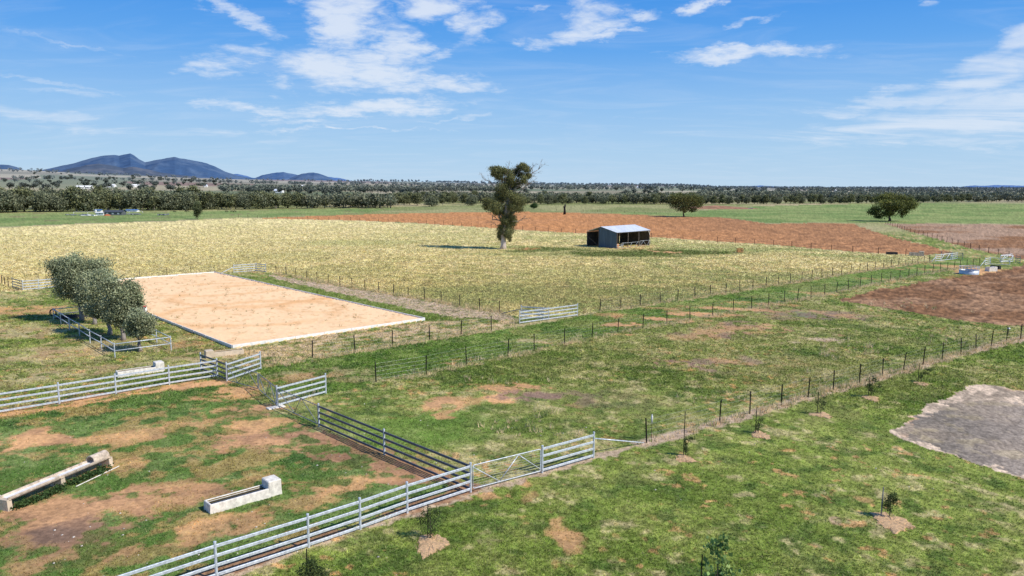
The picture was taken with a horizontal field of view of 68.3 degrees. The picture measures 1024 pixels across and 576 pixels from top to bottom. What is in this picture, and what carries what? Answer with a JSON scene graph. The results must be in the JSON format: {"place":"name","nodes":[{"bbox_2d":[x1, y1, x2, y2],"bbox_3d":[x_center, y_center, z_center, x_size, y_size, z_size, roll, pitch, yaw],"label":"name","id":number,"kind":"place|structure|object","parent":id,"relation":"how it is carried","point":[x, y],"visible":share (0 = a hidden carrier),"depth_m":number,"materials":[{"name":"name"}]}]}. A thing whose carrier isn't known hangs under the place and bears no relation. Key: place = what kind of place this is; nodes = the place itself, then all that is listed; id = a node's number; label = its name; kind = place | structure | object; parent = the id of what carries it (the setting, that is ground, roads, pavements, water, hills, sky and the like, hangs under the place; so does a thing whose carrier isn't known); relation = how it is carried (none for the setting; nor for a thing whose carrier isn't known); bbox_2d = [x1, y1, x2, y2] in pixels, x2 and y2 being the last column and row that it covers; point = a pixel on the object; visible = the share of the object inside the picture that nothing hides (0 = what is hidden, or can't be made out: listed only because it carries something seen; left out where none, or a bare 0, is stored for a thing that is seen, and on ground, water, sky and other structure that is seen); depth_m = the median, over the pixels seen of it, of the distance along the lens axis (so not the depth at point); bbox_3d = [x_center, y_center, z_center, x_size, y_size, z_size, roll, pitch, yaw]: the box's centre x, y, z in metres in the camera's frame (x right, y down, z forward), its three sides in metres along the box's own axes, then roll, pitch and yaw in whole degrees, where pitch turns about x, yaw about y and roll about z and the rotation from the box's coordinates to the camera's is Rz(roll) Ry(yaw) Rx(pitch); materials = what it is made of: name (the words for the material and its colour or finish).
{"place":"outdoors","nodes":[
{"label":"outdoors","id":0,"kind":"place"},
{"bbox_2d":[60,164,211,178],"bbox_3d":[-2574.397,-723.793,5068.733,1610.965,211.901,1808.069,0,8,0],"label":"hill","id":1,"kind":"structure","parent":0,"point":[97,168],"depth_m":4898.63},
{"bbox_2d":[42,153,257,179],"bbox_3d":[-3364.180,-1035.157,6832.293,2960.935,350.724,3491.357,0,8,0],"label":"mountain","id":2,"kind":"structure","parent":0,"point":[179,166],"depth_m":6465.38,"materials":[{"name":"blue"}]},
{"bbox_2d":[255,172,296,179],"bbox_3d":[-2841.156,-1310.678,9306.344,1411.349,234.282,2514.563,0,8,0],"label":"mountain","id":3,"kind":"structure","parent":0,"point":[279,176],"depth_m":9126.15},
{"bbox_2d":[287,172,334,180],"bbox_3d":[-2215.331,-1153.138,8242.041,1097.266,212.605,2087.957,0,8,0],"label":"mountain","id":4,"kind":"structure","parent":0,"point":[311,176],"depth_m":8048.34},
{"bbox_2d":[0,169,1023,575],"bbox_3d":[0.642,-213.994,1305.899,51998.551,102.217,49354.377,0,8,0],"label":"ground","id":5,"kind":"structure","parent":0,"point":[70,515],"depth_m":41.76,"materials":[{"name":"green plant"}]},
{"bbox_2d":[0,189,17,210],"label":"river gum tree","id":6,"kind":"object","parent":5,"relation":"on","point":[3,202],"visible":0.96,"depth_m":371.40,"materials":[{"name":"green plant"}]},
{"bbox_2d":[0,191,31,211],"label":"river gum tree","id":7,"kind":"object","parent":5,"relation":"on","point":[18,203],"visible":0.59,"depth_m":376.70,"materials":[{"name":"green plant"}]},
{"bbox_2d":[16,186,33,211],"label":"river gum tree","id":8,"kind":"object","parent":5,"relation":"on","point":[27,191],"visible":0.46,"depth_m":385.23,"materials":[{"name":"green plant"}]},
{"bbox_2d":[27,190,54,211],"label":"river gum tree","id":9,"kind":"object","parent":5,"relation":"on","point":[42,204],"visible":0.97,"depth_m":381.99,"materials":[{"name":"green plant"}]},
{"bbox_2d":[0,450,113,511],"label":"pipe trough","id":10,"kind":"object","parent":5,"relation":"on","point":[103,457],"visible":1,"depth_m":35.20,"materials":[{"name":"concrete"}]},
{"bbox_2d":[46,195,72,211],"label":"river gum tree","id":11,"kind":"object","parent":5,"relation":"on","point":[60,204],"visible":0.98,"depth_m":384.97,"materials":[{"name":"green plant"}]},
{"bbox_2d":[10,462,113,510],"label":"green weeds","id":12,"kind":"object","parent":5,"relation":"on","point":[52,491],"visible":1,"depth_m":34.77,"materials":[{"name":"green plant"}]},
{"bbox_2d":[61,183,87,211],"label":"river gum tree","id":13,"kind":"object","parent":5,"relation":"on","point":[78,201],"visible":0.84,"depth_m":388.99,"materials":[{"name":"green plant"}]},
{"bbox_2d":[38,249,118,320],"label":"gum tree","id":14,"kind":"object","parent":5,"relation":"on","point":[60,269],"visible":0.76,"depth_m":76.84,"materials":[{"name":"green plant"}]},
{"bbox_2d":[67,186,104,210],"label":"river gum tree","id":15,"kind":"object","parent":5,"relation":"on","point":[81,193],"visible":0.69,"depth_m":391.84,"materials":[{"name":"green plant"}]},
{"bbox_2d":[83,192,98,210],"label":"river gum tree","id":16,"kind":"object","parent":5,"relation":"on","point":[89,198],"visible":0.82,"depth_m":392.17,"materials":[{"name":"green plant"}]},
{"bbox_2d":[66,265,120,324],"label":"gum tree","id":17,"kind":"object","parent":5,"relation":"on","point":[79,299],"visible":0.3,"depth_m":74.96,"materials":[{"name":"green plant"}]},
{"bbox_2d":[75,268,122,334],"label":"gum tree","id":18,"kind":"object","parent":5,"relation":"on","point":[91,287],"visible":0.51,"depth_m":69.94,"materials":[{"name":"green plant"}]},
{"bbox_2d":[89,184,110,195],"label":"river gum tree","id":19,"kind":"object","parent":5,"relation":"on","point":[96,190],"visible":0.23,"depth_m":451.39,"materials":[{"name":"green plant"}]},
{"bbox_2d":[99,193,113,209],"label":"river gum tree","id":20,"kind":"object","parent":5,"relation":"on","point":[107,202],"visible":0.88,"depth_m":405.39,"materials":[{"name":"green plant"}]},
{"bbox_2d":[0,360,216,411],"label":"rail fence","id":21,"kind":"object","parent":5,"relation":"on","point":[114,382],"visible":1,"depth_m":50.40,"materials":[{"name":"metal"}]},
{"bbox_2d":[52,306,171,357],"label":"rail pen","id":22,"kind":"object","parent":5,"relation":"on","point":[60,313],"visible":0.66,"depth_m":65.56,"materials":[{"name":"metal"}]},
{"bbox_2d":[103,210,126,214],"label":"farm shed","id":23,"kind":"structure","parent":5,"relation":"on","point":[116,212],"depth_m":346.32,"materials":[{"name":"white metal"}]},
{"bbox_2d":[110,192,127,209],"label":"river gum tree","id":24,"kind":"object","parent":5,"relation":"on","point":[117,198],"visible":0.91,"depth_m":406.54,"materials":[{"name":"green plant"}]},
{"bbox_2d":[91,273,150,340],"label":"gum tree","id":25,"kind":"object","parent":5,"relation":"on","point":[123,297],"visible":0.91,"depth_m":67.50,"materials":[{"name":"green plant"}]},
{"bbox_2d":[119,188,149,209],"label":"river gum tree","id":26,"kind":"object","parent":5,"relation":"on","point":[138,201],"visible":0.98,"depth_m":408.24,"materials":[{"name":"green plant"}]},
{"bbox_2d":[121,304,158,351],"bbox_3d":[-31.279,3.485,63.686,3.158,4.143,3.743,0,8,0],"label":"gum tree","id":27,"kind":"object","parent":5,"relation":"on","point":[138,322],"visible":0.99,"depth_m":63.08,"materials":[{"name":"green plant"}]},
{"bbox_2d":[115,360,164,377],"bbox_3d":[-27.752,6.032,56.365,3.243,0.740,0.760,-6,10,-39],"label":"water trough","id":28,"kind":"object","parent":5,"relation":"on","point":[158,364],"visible":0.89,"depth_m":56.37,"materials":[{"name":"concrete"}]},
{"bbox_2d":[145,195,159,210],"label":"river gum tree","id":29,"kind":"object","parent":5,"relation":"on","point":[151,202],"visible":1,"depth_m":408.87,"materials":[{"name":"green plant"}]},
{"bbox_2d":[148,192,177,209],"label":"river gum tree","id":30,"kind":"object","parent":5,"relation":"on","point":[164,205],"visible":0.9,"depth_m":412.40,"materials":[{"name":"green plant"}]},
{"bbox_2d":[156,192,182,209],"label":"river gum tree","id":31,"kind":"object","parent":5,"relation":"on","point":[173,201],"visible":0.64,"depth_m":414.92,"materials":[{"name":"green plant"}]},
{"bbox_2d":[0,167,356,184],"bbox_3d":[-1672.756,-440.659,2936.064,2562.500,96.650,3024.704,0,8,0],"label":"woodland","id":32,"kind":"object","parent":5,"relation":"on","point":[15,178],"visible":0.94,"depth_m":2420.55,"materials":[{"name":"green plant"}]},
{"bbox_2d":[171,190,199,209],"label":"river gum tree","id":33,"kind":"object","parent":5,"relation":"on","point":[187,200],"visible":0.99,"depth_m":416.91,"materials":[{"name":"green plant"}]},
{"bbox_2d":[185,183,202,193],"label":"river gum tree","id":34,"kind":"object","parent":5,"relation":"on","point":[192,188],"visible":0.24,"depth_m":447.08,"materials":[{"name":"green plant"}]},
{"bbox_2d":[193,201,202,218],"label":"tree","id":35,"kind":"object","parent":5,"relation":"on","point":[197,209],"visible":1,"depth_m":307.67,"materials":[{"name":"green plant"}]},
{"bbox_2d":[198,191,214,209],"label":"river gum tree","id":36,"kind":"object","parent":5,"relation":"on","point":[204,198],"visible":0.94,"depth_m":427.16,"materials":[{"name":"green plant"}]},
{"bbox_2d":[201,194,219,208],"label":"river gum tree","id":37,"kind":"object","parent":5,"relation":"on","point":[211,204],"visible":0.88,"depth_m":428.55,"materials":[{"name":"green plant"}]},
{"bbox_2d":[199,352,225,379],"bbox_3d":[-22.090,5.833,55.840,4.458,1.510,0.121,8,11,44],"label":"rail fence","id":38,"kind":"object","parent":5,"relation":"on","point":[216,364],"visible":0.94,"depth_m":55.62,"materials":[{"name":"metal"}]},
{"bbox_2d":[212,192,225,208],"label":"river gum tree","id":39,"kind":"object","parent":5,"relation":"on","point":[220,195],"visible":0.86,"depth_m":431.58,"materials":[{"name":"green plant"}]},
{"bbox_2d":[204,348,243,358],"bbox_3d":[-23.795,5.290,62.454,3.024,0.600,0.760,-5,9,-33],"label":"water trough","id":40,"kind":"object","parent":5,"relation":"on","point":[210,353],"visible":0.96,"depth_m":62.17,"materials":[{"name":"beige concrete"}]},
{"bbox_2d":[221,193,236,209],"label":"river gum tree","id":41,"kind":"object","parent":5,"relation":"on","point":[229,201],"visible":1,"depth_m":429.37,"materials":[{"name":"green plant"}]},
{"bbox_2d":[204,475,281,513],"bbox_3d":[-11.959,9.159,33.645,3.269,0.740,0.760,-7,10,-42],"label":"water trough","id":42,"kind":"object","parent":5,"relation":"on","point":[269,486],"visible":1,"depth_m":33.56,"materials":[{"name":"concrete"}]},
{"bbox_2d":[225,351,260,380],"bbox_3d":[-19.861,5.822,55.974,0.116,1.510,3.851,3,8,20],"label":"rail fence","id":43,"kind":"object","parent":5,"relation":"on","point":[226,363],"visible":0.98,"depth_m":55.89,"materials":[{"name":"metal"}]},
{"bbox_2d":[227,365,257,388],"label":"wire gate","id":44,"kind":"structure","parent":43,"relation":"attached to","point":[229,368],"depth_m":52.92,"materials":[{"name":"metal"}]},
{"bbox_2d":[235,194,251,208],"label":"river gum tree","id":45,"kind":"object","parent":5,"relation":"on","point":[243,200],"visible":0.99,"depth_m":433.29,"materials":[{"name":"green plant"}]},
{"bbox_2d":[250,193,264,208],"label":"river gum tree","id":46,"kind":"object","parent":5,"relation":"on","point":[256,203],"visible":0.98,"depth_m":435.80,"materials":[{"name":"green plant"}]},
{"bbox_2d":[245,191,270,208],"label":"river gum tree","id":47,"kind":"object","parent":5,"relation":"on","point":[263,204],"visible":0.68,"depth_m":438.81,"materials":[{"name":"green plant"}]},
{"bbox_2d":[119,273,421,348],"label":"sand arena","id":48,"kind":"object","parent":5,"relation":"on","point":[307,315],"visible":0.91,"depth_m":84.16},
{"bbox_2d":[133,276,394,339],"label":"arena weeds","id":49,"kind":"object","parent":48,"relation":"on","point":[235,308],"visible":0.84,"depth_m":85.10,"materials":[{"name":"green plant"}]},
{"bbox_2d":[120,272,424,347],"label":"arena boards","id":50,"kind":"object","parent":48,"relation":"on","point":[272,340],"visible":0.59,"depth_m":75.32,"materials":[{"name":"white wood"}]},
{"bbox_2d":[164,191,396,208],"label":"woodland","id":51,"kind":"object","parent":5,"relation":"on","point":[374,199],"visible":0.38,"depth_m":462.60,"materials":[{"name":"green plant"}]},
{"bbox_2d":[118,462,471,575],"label":"rail fence","id":52,"kind":"object","parent":5,"relation":"on","point":[214,546],"visible":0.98,"depth_m":29.33,"materials":[{"name":"metal"}]},
{"bbox_2d":[288,191,303,207],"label":"river gum tree","id":53,"kind":"object","parent":5,"relation":"on","point":[293,199],"visible":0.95,"depth_m":457.30,"materials":[{"name":"green plant"}]},
{"bbox_2d":[276,373,326,405],"bbox_3d":[-13.766,6.714,49.526,0.117,1.510,4.050,6,10,36],"label":"rail fence","id":54,"kind":"object","parent":5,"relation":"on","point":[325,391],"visible":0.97,"depth_m":49.47,"materials":[{"name":"metal"}]},
{"bbox_2d":[258,373,275,403],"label":"wire gate","id":55,"kind":"structure","parent":54,"relation":"attached to","point":[267,388],"depth_m":50.02,"materials":[{"name":"metal"}]},
{"bbox_2d":[216,184,516,192],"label":"woodland","id":56,"kind":"object","parent":5,"relation":"on","point":[317,187],"visible":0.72,"depth_m":1332.11,"materials":[{"name":"green plant"}]},
{"bbox_2d":[279,267,499,311],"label":"wire fence","id":57,"kind":"object","parent":5,"relation":"on","point":[408,290],"visible":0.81,"depth_m":95.48,"materials":[{"name":"black metal"}]},
{"bbox_2d":[317,403,468,487],"bbox_3d":[-6.639,8.100,39.458,0.114,1.510,13.314,-7,11,-44],"label":"rail fence","id":58,"kind":"object","parent":5,"relation":"on","point":[384,439],"visible":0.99,"depth_m":38.98,"materials":[{"name":"metal"}]},
{"bbox_2d":[277,388,317,423],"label":"wire gate","id":59,"kind":"structure","parent":58,"relation":"attached to","point":[316,422],"depth_m":45.97,"materials":[{"name":"metal"}]},
{"bbox_2d":[410,192,423,205],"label":"river gum tree","id":60,"kind":"object","parent":5,"relation":"on","point":[415,198],"visible":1,"depth_m":526.54,"materials":[{"name":"green plant"}]},
{"bbox_2d":[423,196,438,206],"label":"river gum tree","id":61,"kind":"object","parent":5,"relation":"on","point":[431,202],"visible":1,"depth_m":499.51,"materials":[{"name":"green plant"}]},
{"bbox_2d":[416,533,449,558],"bbox_3d":[-3.095,10.093,29.623,1.448,0.158,2.325,0,8,0],"label":"mulch bed","id":62,"kind":"object","parent":5,"relation":"on","point":[425,545],"visible":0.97,"depth_m":29.62,"materials":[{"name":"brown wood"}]},
{"bbox_2d":[414,506,446,537],"bbox_3d":[-3.210,9.344,30.090,1.274,1.444,1.211,-7,11,-44],"label":"young tree","id":63,"kind":"object","parent":62,"relation":"on","point":[430,521],"visible":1,"depth_m":30.02,"materials":[{"name":"green plant"}]},
{"bbox_2d":[0,218,928,317],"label":"straw field","id":64,"kind":"structure","parent":5,"relation":"on","point":[244,222],"depth_m":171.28,"materials":[{"name":"beige plant"}]},
{"bbox_2d":[22,279,54,289],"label":"rail fence","id":65,"kind":"object","parent":64,"relation":"on","point":[38,282],"visible":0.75,"depth_m":101.33,"materials":[{"name":"metal"}]},
{"bbox_2d":[233,264,265,271],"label":"rail fence","id":66,"kind":"object","parent":64,"relation":"on","point":[249,268],"visible":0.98,"depth_m":122.30,"materials":[{"name":"metal"}]},
{"bbox_2d":[478,161,548,248],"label":"gum tree","id":67,"kind":"object","parent":64,"relation":"on","point":[510,183],"visible":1,"depth_m":165.73,"materials":[{"name":"green plant"}]},
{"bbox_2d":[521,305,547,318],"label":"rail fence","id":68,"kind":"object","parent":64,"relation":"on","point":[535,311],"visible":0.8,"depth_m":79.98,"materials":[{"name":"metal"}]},
{"bbox_2d":[587,224,649,247],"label":"open shed","id":69,"kind":"structure","parent":64,"relation":"on","point":[605,236],"depth_m":177.07,"materials":[{"name":"metal"}]},
{"bbox_2d":[464,195,479,205],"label":"river gum tree","id":70,"kind":"object","parent":5,"relation":"on","point":[473,200],"visible":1,"depth_m":522.73,"materials":[{"name":"green plant"}]},
{"bbox_2d":[0,399,950,574],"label":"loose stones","id":71,"kind":"object","parent":5,"relation":"on","point":[345,472],"visible":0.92,"depth_m":34.12,"materials":[{"name":"grey stone"}]},
{"bbox_2d":[0,261,1023,434],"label":"grass","id":72,"kind":"structure","parent":5,"relation":"on","point":[564,360],"depth_m":62.72,"materials":[{"name":"green plant"}]},
{"bbox_2d":[519,303,577,323],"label":"rail fence","id":73,"kind":"object","parent":5,"relation":"on","point":[548,315],"visible":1,"depth_m":79.31,"materials":[{"name":"metal"}]},
{"bbox_2d":[543,194,553,203],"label":"river gum tree","id":74,"kind":"object","parent":5,"relation":"on","point":[548,198],"visible":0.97,"depth_m":571.09,"materials":[{"name":"green plant"}]},
{"bbox_2d":[390,191,710,203],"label":"woodland","id":75,"kind":"object","parent":5,"relation":"on","point":[632,196],"visible":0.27,"depth_m":608.14,"materials":[{"name":"green plant"}]},
{"bbox_2d":[98,260,1023,445],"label":"dry grass tufts","id":76,"kind":"object","parent":5,"relation":"on","point":[841,385],"visible":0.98,"depth_m":64.24,"materials":[{"name":"beige plant"}]},
{"bbox_2d":[541,432,594,472],"bbox_3d":[2.861,8.311,38.106,3.558,1.510,0.117,-6,10,-37],"label":"rail fence","id":77,"kind":"object","parent":5,"relation":"on","point":[566,449],"visible":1,"depth_m":38.02,"materials":[{"name":"metal"}]},
{"bbox_2d":[472,449,540,488],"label":"wire gate","id":78,"kind":"structure","parent":77,"relation":"attached to","point":[473,481],"depth_m":35.91,"materials":[{"name":"metal"}]},
{"bbox_2d":[238,215,905,254],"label":"wire fence","id":79,"kind":"object","parent":5,"relation":"on","point":[619,233],"visible":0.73,"depth_m":213.72,"materials":[{"name":"metal"}]},
{"bbox_2d":[312,256,929,356],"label":"wire fence","id":80,"kind":"object","parent":5,"relation":"on","point":[620,303],"visible":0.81,"depth_m":88.85,"materials":[{"name":"black metal"}]},
{"bbox_2d":[375,259,979,381],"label":"wire fence","id":81,"kind":"object","parent":5,"relation":"on","point":[666,320],"visible":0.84,"depth_m":76.22,"materials":[{"name":"black metal"}]},
{"bbox_2d":[337,179,1023,192],"bbox_3d":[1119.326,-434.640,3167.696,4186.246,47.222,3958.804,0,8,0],"label":"woodland","id":82,"kind":"object","parent":5,"relation":"on","point":[690,187],"visible":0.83,"depth_m":2059.34,"materials":[{"name":"green plant"}]},
{"bbox_2d":[667,191,705,216],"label":"spreading tree","id":83,"kind":"object","parent":5,"relation":"on","point":[686,202],"visible":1,"depth_m":344.89,"materials":[{"name":"green plant"}]},
{"bbox_2d":[675,454,697,462],"bbox_3d":[8.870,8.846,39.058,1.136,0.144,1.320,-3,8,-23],"label":"mulch bed","id":84,"kind":"object","parent":5,"relation":"on","point":[684,457],"visible":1,"depth_m":38.98,"materials":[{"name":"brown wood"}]},
{"bbox_2d":[687,531,741,575],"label":"young tree","id":85,"kind":"object","parent":5,"relation":"on","point":[713,548],"visible":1,"depth_m":24.99,"materials":[{"name":"green plant"}]},
{"bbox_2d":[689,205,759,208],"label":"earth bank","id":86,"kind":"structure","parent":5,"relation":"on","point":[717,207],"depth_m":472.29,"materials":[{"name":"brown soil"}]},
{"bbox_2d":[751,430,769,439],"bbox_3d":[14.061,8.340,42.930,1.089,0.155,1.659,0,8,0],"label":"mulch bed","id":87,"kind":"object","parent":5,"relation":"on","point":[760,434],"visible":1,"depth_m":42.68,"materials":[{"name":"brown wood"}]},
{"bbox_2d":[809,411,832,418],"bbox_3d":[19.033,7.880,46.590,1.456,0.164,1.797,0,8,0],"label":"mulch bed","id":88,"kind":"object","parent":5,"relation":"on","point":[824,415],"visible":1,"depth_m":46.62,"materials":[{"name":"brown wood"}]},
{"bbox_2d":[645,324,1023,441],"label":"wire fence","id":89,"kind":"object","parent":5,"relation":"on","point":[975,345],"visible":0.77,"depth_m":53.15,"materials":[{"name":"black metal"}]},
{"bbox_2d":[697,189,1023,201],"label":"woodland","id":90,"kind":"object","parent":5,"relation":"on","point":[1016,196],"visible":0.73,"depth_m":811.92,"materials":[{"name":"green plant"}]},
{"bbox_2d":[861,395,880,401],"bbox_3d":[23.861,7.358,50.270,1.233,0.155,1.665,3,8,20],"label":"mulch bed","id":91,"kind":"object","parent":5,"relation":"on","point":[873,398],"visible":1,"depth_m":50.29,"materials":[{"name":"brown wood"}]},
{"bbox_2d":[865,375,881,394],"bbox_3d":[24.161,6.590,50.566,1.348,1.546,0.664,-1,8,-7],"label":"young tree","id":92,"kind":"object","parent":91,"relation":"on","point":[871,388],"visible":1,"depth_m":50.50,"materials":[{"name":"green plant"}]},
{"bbox_2d":[869,512,915,533],"bbox_3d":[15.938,9.838,31.858,1.872,0.168,1.874,-4,9,-27],"label":"mulch bed","id":93,"kind":"object","parent":5,"relation":"on","point":[897,523],"visible":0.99,"depth_m":31.64,"materials":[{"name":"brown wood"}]},
{"bbox_2d":[878,490,900,515],"bbox_3d":[16.104,9.223,32.165,0.886,1.262,0.640,0,8,0],"label":"young tree","id":94,"kind":"object","parent":93,"relation":"on","point":[895,499],"visible":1,"depth_m":32.09,"materials":[{"name":"green plant"}]},
{"bbox_2d":[867,191,920,220],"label":"spreading tree","id":95,"kind":"object","parent":5,"relation":"on","point":[893,206],"visible":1,"depth_m":307.15,"materials":[{"name":"green plant"}]},
{"bbox_2d":[959,265,979,274],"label":"hay feeder","id":96,"kind":"object","parent":5,"relation":"on","point":[967,271],"visible":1,"depth_m":121.88,"materials":[{"name":"metal"}]},
{"bbox_3d":[-7.034,10.534,26.404,1.806,0.155,1.949,0,8,0],"label":"mulch bed","id":97,"kind":"object","parent":5,"relation":"on","visible":0},
{"bbox_2d":[295,555,332,575],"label":"young tree","id":98,"kind":"object","parent":97,"relation":"on","point":[313,569],"visible":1,"depth_m":26.41,"materials":[{"name":"green plant"}]},
{"bbox_2d":[0,0,1023,186],"label":"sky","id":99,"kind":"structure","parent":0,"point":[825,93],"materials":[{"name":"blue"}]},
{"bbox_2d":[263,212,947,255],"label":"ploughed field","id":100,"kind":"structure","parent":0,"point":[843,236],"depth_m":257.66,"materials":[{"name":"soil"}]},
{"bbox_2d":[839,263,1023,326],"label":"ploughed field","id":101,"kind":"structure","parent":0,"point":[996,298],"depth_m":95.81,"materials":[{"name":"soil"}]},
{"bbox_2d":[885,224,1023,259],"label":"ploughed field","id":102,"kind":"structure","parent":0,"point":[1001,238],"depth_m":220.28,"materials":[{"name":"soil"}]},
{"bbox_2d":[890,384,1023,478],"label":"gravel driveway","id":103,"kind":"structure","parent":0,"point":[982,425],"depth_m":44.18,"materials":[{"name":"grey gravel"}]},
{"bbox_2d":[964,185,1023,187],"bbox_3d":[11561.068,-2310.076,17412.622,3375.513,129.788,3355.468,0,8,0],"label":"mountain","id":104,"kind":"structure","parent":0,"point":[996,186],"depth_m":17393.11,"materials":[{"name":"blue"}]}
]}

